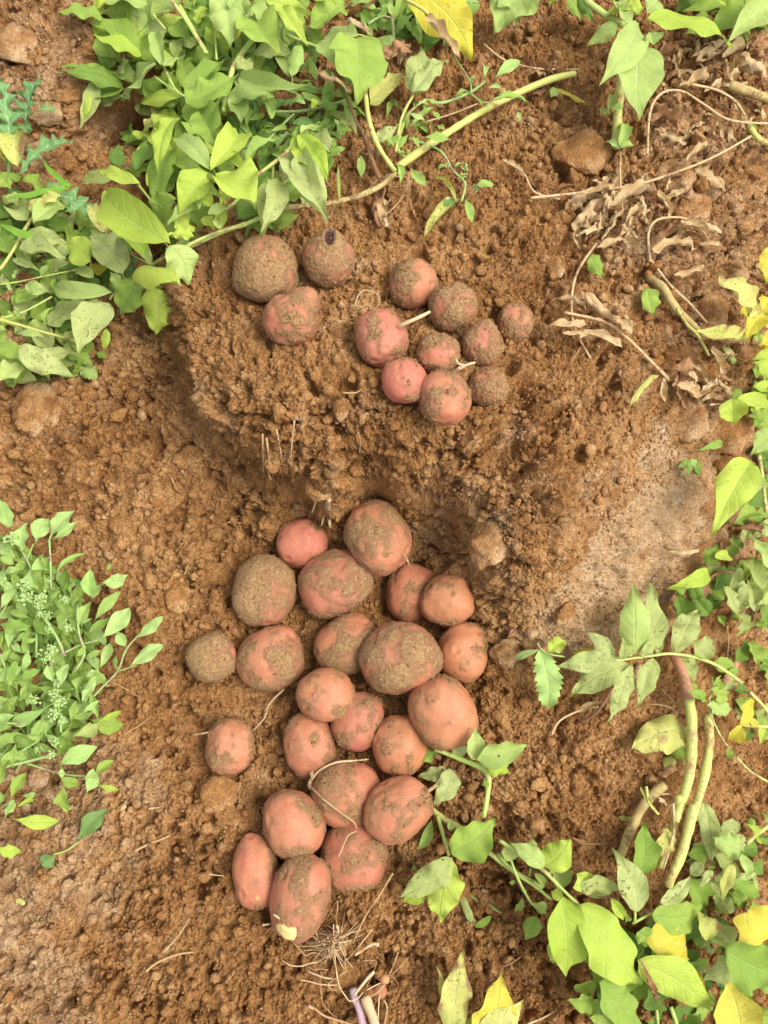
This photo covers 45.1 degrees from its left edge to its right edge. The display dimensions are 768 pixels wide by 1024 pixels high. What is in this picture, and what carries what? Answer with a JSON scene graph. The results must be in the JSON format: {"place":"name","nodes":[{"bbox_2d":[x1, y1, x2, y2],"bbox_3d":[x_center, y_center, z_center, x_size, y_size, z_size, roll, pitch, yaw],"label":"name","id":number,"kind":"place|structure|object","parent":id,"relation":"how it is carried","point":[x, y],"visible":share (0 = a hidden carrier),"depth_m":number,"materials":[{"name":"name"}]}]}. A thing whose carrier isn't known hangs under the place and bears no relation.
{"place":"outdoors","nodes":[
{"label":"outdoors","id":0,"kind":"place"},
{"bbox_2d":[0,0,767,1023],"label":"ground","id":1,"kind":"structure","parent":0,"point":[646,542],"depth_m":0.98,"materials":[{"name":"soil"}]},
{"bbox_2d":[0,927,22,953],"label":"pebble","id":2,"kind":"object","parent":1,"relation":"on","point":[7,938],"visible":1,"depth_m":0.89,"materials":[{"name":"stone"}]},
{"bbox_2d":[0,23,38,65],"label":"soil clod","id":3,"kind":"object","parent":1,"relation":"on","point":[15,40],"visible":0.98,"depth_m":1.08,"materials":[{"name":"soil"}]},
{"bbox_2d":[10,381,63,438],"bbox_3d":[-0.388,-0.115,1.034,0.058,0.041,0.060,-40,79,-9],"label":"soil clod","id":4,"kind":"object","parent":1,"relation":"on","point":[34,406],"visible":0.99,"depth_m":1.02,"materials":[{"name":"soil"}]},
{"bbox_2d":[28,761,49,788],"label":"soil clod","id":5,"kind":"object","parent":1,"relation":"on","point":[38,777],"visible":0.97,"depth_m":0.95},
{"bbox_2d":[28,100,62,126],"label":"soil clod","id":6,"kind":"object","parent":1,"relation":"on","point":[43,118],"visible":0.7,"depth_m":1.09,"materials":[{"name":"soil"}]},
{"bbox_2d":[0,128,93,387],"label":"potato plant","id":7,"kind":"object","parent":1,"relation":"on","point":[33,317],"visible":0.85,"depth_m":1.04,"materials":[{"name":"green plant"}]},
{"bbox_2d":[3,183,68,199],"bbox_3d":[-0.394,-0.357,1.040,0.081,0.013,0.012,-10,76,-2],"label":"grass blade","id":8,"kind":"object","parent":7,"relation":"on","point":[42,191],"depth_m":1.04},
{"bbox_2d":[58,878,73,903],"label":"soil clod","id":9,"kind":"object","parent":1,"relation":"on","point":[66,886],"visible":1,"depth_m":0.91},
{"bbox_2d":[0,77,138,277],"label":"spiny thistle","id":10,"kind":"object","parent":1,"relation":"on","point":[9,117],"visible":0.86,"depth_m":1.06,"materials":[{"name":"green plant"}]},
{"bbox_2d":[52,809,107,854],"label":"weed leaf","id":11,"kind":"object","parent":1,"relation":"on","point":[91,822],"visible":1,"depth_m":0.92,"materials":[{"name":"plant"}]},
{"bbox_2d":[0,499,163,858],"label":"fat hen weed","id":12,"kind":"object","parent":1,"relation":"on","point":[56,685],"visible":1,"depth_m":0.95,"materials":[{"name":"green plant"}]},
{"bbox_2d":[79,351,106,379],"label":"weed sprig","id":13,"kind":"object","parent":1,"relation":"on","point":[91,373],"visible":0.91,"depth_m":1.05,"materials":[{"name":"green plant"}]},
{"bbox_2d":[107,516,131,534],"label":"soil clod","id":14,"kind":"object","parent":1,"relation":"on","point":[119,524],"visible":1,"depth_m":1.02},
{"bbox_2d":[52,184,238,354],"bbox_3d":[-0.263,-0.278,0.996,0.231,0.196,0.237,0,76,0],"label":"potato plant","id":15,"kind":"object","parent":1,"relation":"on","point":[130,220],"visible":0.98,"depth_m":0.98,"materials":[{"name":"green plant"}]},
{"bbox_2d":[57,0,240,196],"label":"potato plant","id":16,"kind":"object","parent":1,"relation":"on","point":[138,30],"visible":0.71,"depth_m":1.08,"materials":[{"name":"green plant"}]},
{"bbox_2d":[164,578,190,613],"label":"soil clod","id":17,"kind":"object","parent":1,"relation":"on","point":[176,598],"visible":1,"depth_m":1.00,"materials":[{"name":"soil"}]},
{"bbox_2d":[175,444,203,469],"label":"soil clod","id":18,"kind":"object","parent":1,"relation":"on","point":[183,464],"visible":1,"depth_m":1.05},
{"bbox_2d":[184,631,236,682],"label":"potato","id":19,"kind":"object","parent":1,"relation":"on","point":[210,656],"visible":1,"depth_m":0.97,"materials":[{"name":"food"}]},
{"bbox_2d":[193,774,237,813],"bbox_3d":[-0.176,0.295,0.966,0.049,0.029,0.044,0,76,0],"label":"soil clod","id":20,"kind":"object","parent":1,"relation":"on","point":[216,792],"visible":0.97,"depth_m":0.96,"materials":[{"name":"soil"}]},
{"bbox_2d":[192,717,254,775],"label":"potato","id":21,"kind":"object","parent":1,"relation":"on","point":[229,748],"visible":1,"depth_m":0.96,"materials":[{"name":"food"}]},
{"bbox_2d":[120,111,328,244],"bbox_3d":[-0.192,-0.387,1.025,0.277,0.251,0.273,0,76,0],"label":"potato plant","id":22,"kind":"object","parent":1,"relation":"on","point":[192,180],"visible":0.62,"depth_m":0.96,"materials":[{"name":"green plant"}]},
{"bbox_2d":[217,804,242,825],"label":"soil clod","id":23,"kind":"object","parent":1,"relation":"on","point":[231,816],"visible":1,"depth_m":0.95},
{"bbox_2d":[232,833,279,909],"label":"potato","id":24,"kind":"object","parent":1,"relation":"on","point":[255,866],"visible":0.91,"depth_m":0.92,"materials":[{"name":"food"}]},
{"bbox_2d":[231,553,297,626],"bbox_3d":[-0.131,0.086,1.012,0.073,0.067,0.081,0,76,0],"label":"potato","id":25,"kind":"object","parent":1,"relation":"on","point":[264,592],"visible":1,"depth_m":0.99,"materials":[{"name":"food"}]},
{"bbox_2d":[231,233,298,302],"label":"potato","id":26,"kind":"object","parent":1,"relation":"on","point":[265,267],"visible":0.93,"depth_m":0.94,"materials":[{"name":"food"}]},
{"bbox_2d":[235,624,304,692],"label":"potato","id":27,"kind":"object","parent":1,"relation":"on","point":[269,659],"visible":1,"depth_m":0.97,"materials":[{"name":"food"}]},
{"bbox_2d":[262,286,319,345],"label":"potato","id":28,"kind":"object","parent":1,"relation":"on","point":[290,318],"visible":1,"depth_m":0.90,"materials":[{"name":"food"}]},
{"bbox_2d":[190,125,396,247],"bbox_3d":[-0.099,-0.325,0.956,0.135,0.102,0.203,34,78,8],"label":"potato plant","id":29,"kind":"object","parent":1,"relation":"on","point":[322,137],"visible":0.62,"depth_m":0.95,"materials":[{"name":"green plant"}]},
{"bbox_2d":[262,789,326,859],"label":"potato","id":30,"kind":"object","parent":1,"relation":"on","point":[294,824],"visible":0.95,"depth_m":0.92,"materials":[{"name":"food"}]},
{"bbox_2d":[269,854,331,943],"bbox_3d":[-0.084,0.379,0.910,0.060,0.062,0.083,20,77,5],"label":"potato","id":31,"kind":"object","parent":1,"relation":"on","point":[300,894],"visible":1,"depth_m":0.89,"materials":[{"name":"food"}]},
{"bbox_2d":[276,518,328,569],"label":"potato","id":32,"kind":"object","parent":1,"relation":"on","point":[301,543],"visible":0.86,"depth_m":1.01,"materials":[{"name":"food"}]},
{"bbox_2d":[168,0,448,234],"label":"potato plant","id":33,"kind":"object","parent":1,"relation":"on","point":[276,28],"visible":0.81,"depth_m":1.04,"materials":[{"name":"green plant"}]},
{"bbox_2d":[403,0,473,60],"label":"potato leaf","id":34,"kind":"object","parent":33,"relation":"attached to","point":[450,22],"visible":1,"depth_m":1.02,"materials":[{"name":"plant"}]},
{"bbox_2d":[282,712,336,789],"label":"potato","id":35,"kind":"object","parent":1,"relation":"on","point":[308,743],"visible":0.9,"depth_m":0.96,"materials":[{"name":"food"}]},
{"bbox_2d":[239,15,394,197],"bbox_3d":[-0.082,-0.452,1.041,0.191,0.116,0.273,0,76,0],"label":"fat hen weed","id":36,"kind":"object","parent":1,"relation":"on","point":[263,136],"visible":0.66,"depth_m":1.03,"materials":[{"name":"green plant"}]},
{"bbox_2d":[305,477,333,500],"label":"soil clod","id":37,"kind":"object","parent":1,"relation":"on","point":[312,491],"visible":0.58,"depth_m":0.94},
{"bbox_2d":[295,667,355,721],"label":"potato","id":38,"kind":"object","parent":1,"relation":"on","point":[326,694],"visible":1,"depth_m":0.95,"materials":[{"name":"food"}]},
{"bbox_2d":[302,227,355,288],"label":"potato","id":39,"kind":"object","parent":1,"relation":"on","point":[328,257],"visible":1,"depth_m":0.94,"materials":[{"name":"food"}]},
{"bbox_2d":[297,548,373,618],"bbox_3d":[-0.054,0.079,1.016,0.085,0.071,0.078,0,76,0],"label":"potato","id":40,"kind":"object","parent":1,"relation":"on","point":[333,582],"visible":0.92,"depth_m":0.99,"materials":[{"name":"food"}]},
{"bbox_2d":[333,397,349,421],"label":"soil clod","id":41,"kind":"object","parent":1,"relation":"on","point":[341,411],"visible":1,"depth_m":0.89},
{"bbox_2d":[313,613,374,674],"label":"potato","id":42,"kind":"object","parent":1,"relation":"on","point":[339,640],"visible":0.69,"depth_m":0.98,"materials":[{"name":"food"}]},
{"bbox_2d":[310,758,379,829],"bbox_3d":[-0.039,0.291,0.955,0.074,0.075,0.071,0,76,0],"label":"potato","id":43,"kind":"object","parent":1,"relation":"on","point":[341,789],"visible":0.84,"depth_m":0.93,"materials":[{"name":"food"}]},
{"bbox_2d":[281,873,408,1023],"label":"root clump","id":44,"kind":"object","parent":1,"relation":"on","point":[344,973],"visible":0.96,"depth_m":0.90,"materials":[{"name":"plant"}]},
{"bbox_2d":[320,825,388,892],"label":"potato","id":45,"kind":"object","parent":1,"relation":"on","point":[356,860],"visible":0.79,"depth_m":0.92,"materials":[{"name":"food"}]},
{"bbox_2d":[331,691,383,751],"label":"potato","id":46,"kind":"object","parent":1,"relation":"on","point":[355,726],"visible":0.84,"depth_m":0.96,"materials":[{"name":"food"}]},
{"bbox_2d":[304,1,414,227],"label":"uprooted stem","id":47,"kind":"object","parent":1,"relation":"on","point":[398,49],"visible":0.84,"depth_m":1.00,"materials":[{"name":"brown plant"}]},
{"bbox_2d":[343,498,411,576],"bbox_3d":[-0.007,0.028,1.004,0.076,0.069,0.085,0,76,0],"label":"potato","id":48,"kind":"object","parent":1,"relation":"on","point":[377,536],"visible":1,"depth_m":0.98,"materials":[{"name":"food"}]},
{"bbox_2d":[354,308,430,367],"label":"potato","id":49,"kind":"object","parent":1,"relation":"on","point":[381,338],"visible":0.98,"depth_m":0.89,"materials":[{"name":"food"}]},
{"bbox_2d":[363,775,436,845],"bbox_3d":[0.016,0.300,0.930,0.074,0.060,0.068,0,76,0],"label":"potato","id":50,"kind":"object","parent":1,"relation":"on","point":[398,809],"visible":1,"depth_m":0.91,"materials":[{"name":"food"}]},
{"bbox_2d":[372,714,427,776],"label":"potato","id":51,"kind":"object","parent":1,"relation":"on","point":[399,746],"visible":0.8,"depth_m":0.95,"materials":[{"name":"food"}]},
{"bbox_2d":[358,621,443,694],"bbox_3d":[0.017,0.154,0.977,0.091,0.071,0.078,0,76,0],"label":"potato","id":52,"kind":"object","parent":1,"relation":"on","point":[397,657],"visible":0.98,"depth_m":0.95,"materials":[{"name":"food"}]},
{"bbox_2d":[381,357,426,403],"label":"potato","id":53,"kind":"object","parent":1,"relation":"on","point":[402,379],"visible":0.94,"depth_m":0.87,"materials":[{"name":"food"}]},
{"bbox_2d":[385,561,435,621],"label":"potato","id":54,"kind":"object","parent":1,"relation":"on","point":[406,584],"visible":0.73,"depth_m":1.02,"materials":[{"name":"food"}]},
{"bbox_2d":[389,258,438,308],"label":"potato","id":55,"kind":"object","parent":1,"relation":"on","point":[413,283],"visible":0.95,"depth_m":0.93,"materials":[{"name":"food"}]},
{"bbox_2d":[414,331,460,372],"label":"potato","id":56,"kind":"object","parent":1,"relation":"on","point":[436,351],"visible":0.9,"depth_m":0.90,"materials":[{"name":"food"}]},
{"bbox_2d":[348,0,528,223],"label":"fat hen weed","id":57,"kind":"object","parent":1,"relation":"on","point":[404,26],"visible":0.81,"depth_m":1.02,"materials":[{"name":"green plant"}]},
{"bbox_2d":[424,175,457,237],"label":"potato leaf","id":58,"kind":"object","parent":1,"relation":"on","point":[440,210],"visible":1,"depth_m":0.97,"materials":[{"name":"plant"}]},
{"bbox_2d":[407,673,478,750],"bbox_3d":[0.060,0.208,0.959,0.068,0.066,0.079,-26,77,-6],"label":"potato","id":59,"kind":"object","parent":1,"relation":"on","point":[442,713],"visible":0.95,"depth_m":0.93,"materials":[{"name":"food"}]},
{"bbox_2d":[419,358,475,424],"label":"potato","id":60,"kind":"object","parent":1,"relation":"on","point":[445,398],"visible":1,"depth_m":0.86,"materials":[{"name":"food"}]},
{"bbox_2d":[419,574,475,627],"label":"potato","id":61,"kind":"object","parent":1,"relation":"on","point":[446,600],"visible":1,"depth_m":0.99,"materials":[{"name":"food"}]},
{"bbox_2d":[428,282,477,331],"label":"potato","id":62,"kind":"object","parent":1,"relation":"on","point":[452,306],"visible":0.98,"depth_m":0.91,"materials":[{"name":"food"}]},
{"bbox_2d":[436,949,472,1023],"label":"potato leaf","id":63,"kind":"object","parent":1,"relation":"on","point":[455,991],"visible":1,"depth_m":0.87,"materials":[{"name":"plant"}]},
{"bbox_2d":[438,621,488,682],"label":"potato","id":64,"kind":"object","parent":1,"relation":"on","point":[464,647],"visible":0.87,"depth_m":0.98,"materials":[{"name":"food"}]},
{"bbox_2d":[397,728,542,927],"bbox_3d":[0.084,0.314,0.918,0.143,0.082,0.195,0,76,0],"label":"potato shoot","id":65,"kind":"object","parent":1,"relation":"on","point":[439,882],"visible":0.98,"depth_m":0.91,"materials":[{"name":"green plant"}]},
{"bbox_2d":[377,39,584,227],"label":"dead leaves","id":66,"kind":"object","parent":1,"relation":"on","point":[382,210],"visible":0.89,"depth_m":1.07,"materials":[{"name":"brown plant"}]},
{"bbox_2d":[460,319,503,366],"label":"potato","id":67,"kind":"object","parent":1,"relation":"on","point":[481,343],"visible":0.97,"depth_m":0.91,"materials":[{"name":"food"}]},
{"bbox_2d":[395,70,576,168],"bbox_3d":[0.113,-0.440,1.021,0.251,0.041,0.020,-35,79,-8],"label":"cut haulm","id":68,"kind":"object","parent":1,"relation":"on","point":[412,156],"visible":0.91,"depth_m":1.02,"materials":[{"name":"plant"}]},
{"bbox_2d":[466,517,511,569],"bbox_3d":[0.109,0.028,0.938,0.057,0.036,0.051,-27,78,-6],"label":"soil clod","id":69,"kind":"object","parent":1,"relation":"on","point":[487,545],"visible":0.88,"depth_m":0.93,"materials":[{"name":"soil"}]},
{"bbox_2d":[468,366,510,405],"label":"potato","id":70,"kind":"object","parent":1,"relation":"on","point":[489,386],"visible":0.98,"depth_m":0.90,"materials":[{"name":"food"}]},
{"bbox_2d":[465,972,523,1023],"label":"potato leaf","id":71,"kind":"object","parent":1,"relation":"on","point":[499,1007],"visible":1,"depth_m":0.87,"materials":[{"name":"plant"}]},
{"bbox_2d":[488,638,520,668],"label":"soil clod","id":72,"kind":"object","parent":1,"relation":"on","point":[503,653],"visible":0.93,"depth_m":0.98,"materials":[{"name":"soil"}]},
{"bbox_2d":[497,302,534,342],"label":"potato","id":73,"kind":"object","parent":1,"relation":"on","point":[515,322],"visible":1,"depth_m":0.94,"materials":[{"name":"food"}]},
{"bbox_2d":[515,636,565,707],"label":"toothed sprig","id":74,"kind":"object","parent":1,"relation":"on","point":[548,677],"visible":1,"depth_m":0.94,"materials":[{"name":"green plant"}]},
{"bbox_2d":[490,0,592,34],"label":"potato plant","id":75,"kind":"object","parent":1,"relation":"on","point":[505,13],"visible":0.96,"depth_m":1.05,"materials":[{"name":"green plant"}]},
{"bbox_2d":[551,602,575,624],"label":"soil clod","id":76,"kind":"object","parent":1,"relation":"on","point":[564,613],"visible":1,"depth_m":0.96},
{"bbox_2d":[497,837,642,985],"bbox_3d":[0.175,0.379,0.875,0.128,0.095,0.136,0,76,0],"label":"potato plant","id":77,"kind":"object","parent":1,"relation":"on","point":[597,937],"visible":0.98,"depth_m":0.84,"materials":[{"name":"green plant"}]},
{"bbox_2d":[551,127,611,176],"bbox_3d":[0.221,-0.400,1.034,0.062,0.035,0.055,37,79,9],"label":"soil clod","id":78,"kind":"object","parent":1,"relation":"on","point":[585,151],"visible":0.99,"depth_m":1.02,"materials":[{"name":"soil"}]},
{"bbox_2d":[551,688,613,734],"bbox_3d":[0.204,0.207,0.944,0.073,0.047,0.016,-32,78,-8],"label":"dry leaf strip","id":79,"kind":"object","parent":1,"relation":"on","point":[588,706],"visible":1,"depth_m":0.96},
{"bbox_2d":[570,243,597,364],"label":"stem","id":80,"kind":"object","parent":1,"relation":"on","point":[574,281],"visible":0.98,"depth_m":0.96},
{"bbox_2d":[588,254,603,277],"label":"potato leaf","id":81,"kind":"object","parent":1,"relation":"on","point":[595,264],"visible":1,"depth_m":0.97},
{"bbox_2d":[549,281,669,407],"bbox_3d":[0.230,-0.171,0.960,0.166,0.070,0.082,44,80,10],"label":"dry potato haulm","id":82,"kind":"object","parent":1,"relation":"on","point":[594,303],"visible":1,"depth_m":0.95,"materials":[{"name":"brown plant"}]},
{"bbox_2d":[501,135,751,249],"bbox_3d":[0.283,-0.350,1.008,0.294,0.071,0.127,-9,76,-2],"label":"dry potato haulm","id":83,"kind":"object","parent":1,"relation":"on","point":[599,207],"visible":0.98,"depth_m":0.99,"materials":[{"name":"brown plant"}]},
{"bbox_2d":[614,765,678,869],"bbox_3d":[0.266,0.303,0.924,0.048,0.058,0.105,13,76,3],"label":"cut haulm","id":84,"kind":"object","parent":1,"relation":"on","point":[656,791],"visible":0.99,"depth_m":0.93,"materials":[{"name":"brown plant"}]},
{"bbox_2d":[558,582,742,722],"bbox_3d":[0.274,0.143,0.976,0.203,0.108,0.127,-14,76,-4],"label":"potato leaf","id":85,"kind":"object","parent":1,"relation":"on","point":[599,667],"visible":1,"depth_m":0.94,"materials":[{"name":"plant"}]},
{"bbox_2d":[642,288,660,315],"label":"potato leaf","id":86,"kind":"object","parent":1,"relation":"on","point":[651,301],"visible":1,"depth_m":0.97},
{"bbox_2d":[583,0,733,149],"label":"potato plant","id":87,"kind":"object","parent":1,"relation":"on","point":[635,63],"visible":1,"depth_m":1.00,"materials":[{"name":"green plant"}]},
{"bbox_2d":[596,216,721,323],"bbox_3d":[0.304,-0.281,1.000,0.147,0.089,0.082,19,77,5],"label":"dry potato haulm","id":88,"kind":"object","parent":1,"relation":"on","point":[700,226],"visible":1,"depth_m":0.99,"materials":[{"name":"brown plant"}]},
{"bbox_2d":[631,714,686,768],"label":"potato leaf","id":89,"kind":"object","parent":1,"relation":"on","point":[666,734],"visible":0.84,"depth_m":0.95,"materials":[{"name":"plant"}]},
{"bbox_2d":[567,801,767,1023],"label":"potato plant","id":90,"kind":"object","parent":1,"relation":"on","point":[672,966],"visible":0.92,"depth_m":0.88,"materials":[{"name":"green plant"}]},
{"bbox_2d":[655,157,697,193],"bbox_3d":[0.328,-0.374,1.031,0.049,0.027,0.045,36,79,8],"label":"soil clod","id":91,"kind":"object","parent":1,"relation":"on","point":[687,180],"visible":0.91,"depth_m":1.02,"materials":[{"name":"soil"}]},
{"bbox_2d":[645,275,709,356],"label":"cut haulm","id":92,"kind":"object","parent":1,"relation":"on","point":[673,304],"visible":0.99,"depth_m":0.99,"materials":[{"name":"plant"}]},
{"bbox_2d":[664,713,714,887],"bbox_3d":[0.312,0.290,0.931,0.021,0.026,0.178,18,77,4],"label":"cut haulm","id":93,"kind":"object","parent":1,"relation":"on","point":[680,855],"visible":1,"depth_m":0.92,"materials":[{"name":"plant"}]},
{"bbox_2d":[674,402,709,443],"bbox_3d":[0.335,-0.101,1.026,0.053,0.022,0.052,0,76,0],"label":"soil clod","id":94,"kind":"object","parent":1,"relation":"on","point":[692,424],"visible":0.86,"depth_m":1.02,"materials":[{"name":"soil"}]},
{"bbox_2d":[646,626,739,868],"bbox_3d":[0.309,0.227,0.980,0.092,0.092,0.275,27,78,7],"label":"cut haulm","id":95,"kind":"object","parent":1,"relation":"on","point":[682,796],"visible":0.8,"depth_m":0.94,"materials":[{"name":"plant"}]},
{"bbox_2d":[675,191,712,230],"bbox_3d":[0.345,-0.335,1.031,0.042,0.027,0.051,36,79,8],"label":"soil clod","id":96,"kind":"object","parent":1,"relation":"on","point":[700,205],"visible":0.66,"depth_m":1.02,"materials":[{"name":"soil"}]},
{"bbox_2d":[678,440,722,474],"bbox_3d":[0.358,-0.060,1.027,0.073,0.038,0.023,-29,78,-7],"label":"weed sprout","id":97,"kind":"object","parent":1,"relation":"on","point":[695,462],"visible":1,"depth_m":1.02,"materials":[{"name":"green plant"}]},
{"bbox_2d":[646,30,767,154],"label":"dry potato haulm","id":98,"kind":"object","parent":1,"relation":"on","point":[709,52],"visible":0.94,"depth_m":1.06,"materials":[{"name":"brown plant"}]},
{"bbox_2d":[690,293,727,328],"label":"soil clod","id":99,"kind":"object","parent":1,"relation":"on","point":[712,309],"visible":0.67,"depth_m":1.03,"materials":[{"name":"soil"}]},
{"bbox_2d":[670,324,749,407],"bbox_3d":[0.364,-0.162,1.019,0.130,0.146,0.084,-17,77,-4],"label":"dry potato haulm","id":100,"kind":"object","parent":1,"relation":"on","point":[727,334],"visible":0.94,"depth_m":1.00,"materials":[{"name":"brown plant"}]},
{"bbox_2d":[686,676,734,758],"bbox_3d":[0.350,0.206,0.953,0.050,0.072,0.091,-39,79,-9],"label":"weed sprig","id":101,"kind":"object","parent":1,"relation":"on","point":[719,705],"visible":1,"depth_m":0.95,"materials":[{"name":"green plant"}]},
{"bbox_2d":[668,388,767,622],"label":"potato plant","id":102,"kind":"object","parent":1,"relation":"on","point":[741,489],"visible":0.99,"depth_m":1.02,"materials":[{"name":"green plant"}]},
{"bbox_2d":[675,0,767,42],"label":"potato plant","id":103,"kind":"object","parent":1,"relation":"on","point":[740,17],"visible":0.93,"depth_m":1.06,"materials":[{"name":"green plant"}]},
{"bbox_2d":[713,451,753,475],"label":"soil clod","id":104,"kind":"object","parent":1,"relation":"on","point":[722,462],"visible":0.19,"depth_m":1.08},
{"bbox_2d":[716,417,752,456],"bbox_3d":[0.396,-0.088,1.079,0.069,0.033,0.050,0,76,0],"label":"soil clod","id":105,"kind":"object","parent":1,"relation":"on","point":[734,438],"visible":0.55,"depth_m":1.07,"materials":[{"name":"soil"}]},
{"bbox_2d":[714,612,767,782],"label":"potato shoot","id":106,"kind":"object","parent":1,"relation":"on","point":[746,708],"visible":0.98,"depth_m":1.02,"materials":[{"name":"green plant"}]},
{"bbox_2d":[715,247,767,426],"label":"potato plant","id":107,"kind":"object","parent":1,"relation":"on","point":[753,311],"visible":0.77,"depth_m":1.00,"materials":[{"name":"yellow plant"}]},
{"bbox_2d":[726,80,767,104],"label":"cut haulm","id":108,"kind":"object","parent":1,"relation":"on","point":[747,91],"visible":1,"depth_m":1.07,"materials":[{"name":"plant"}]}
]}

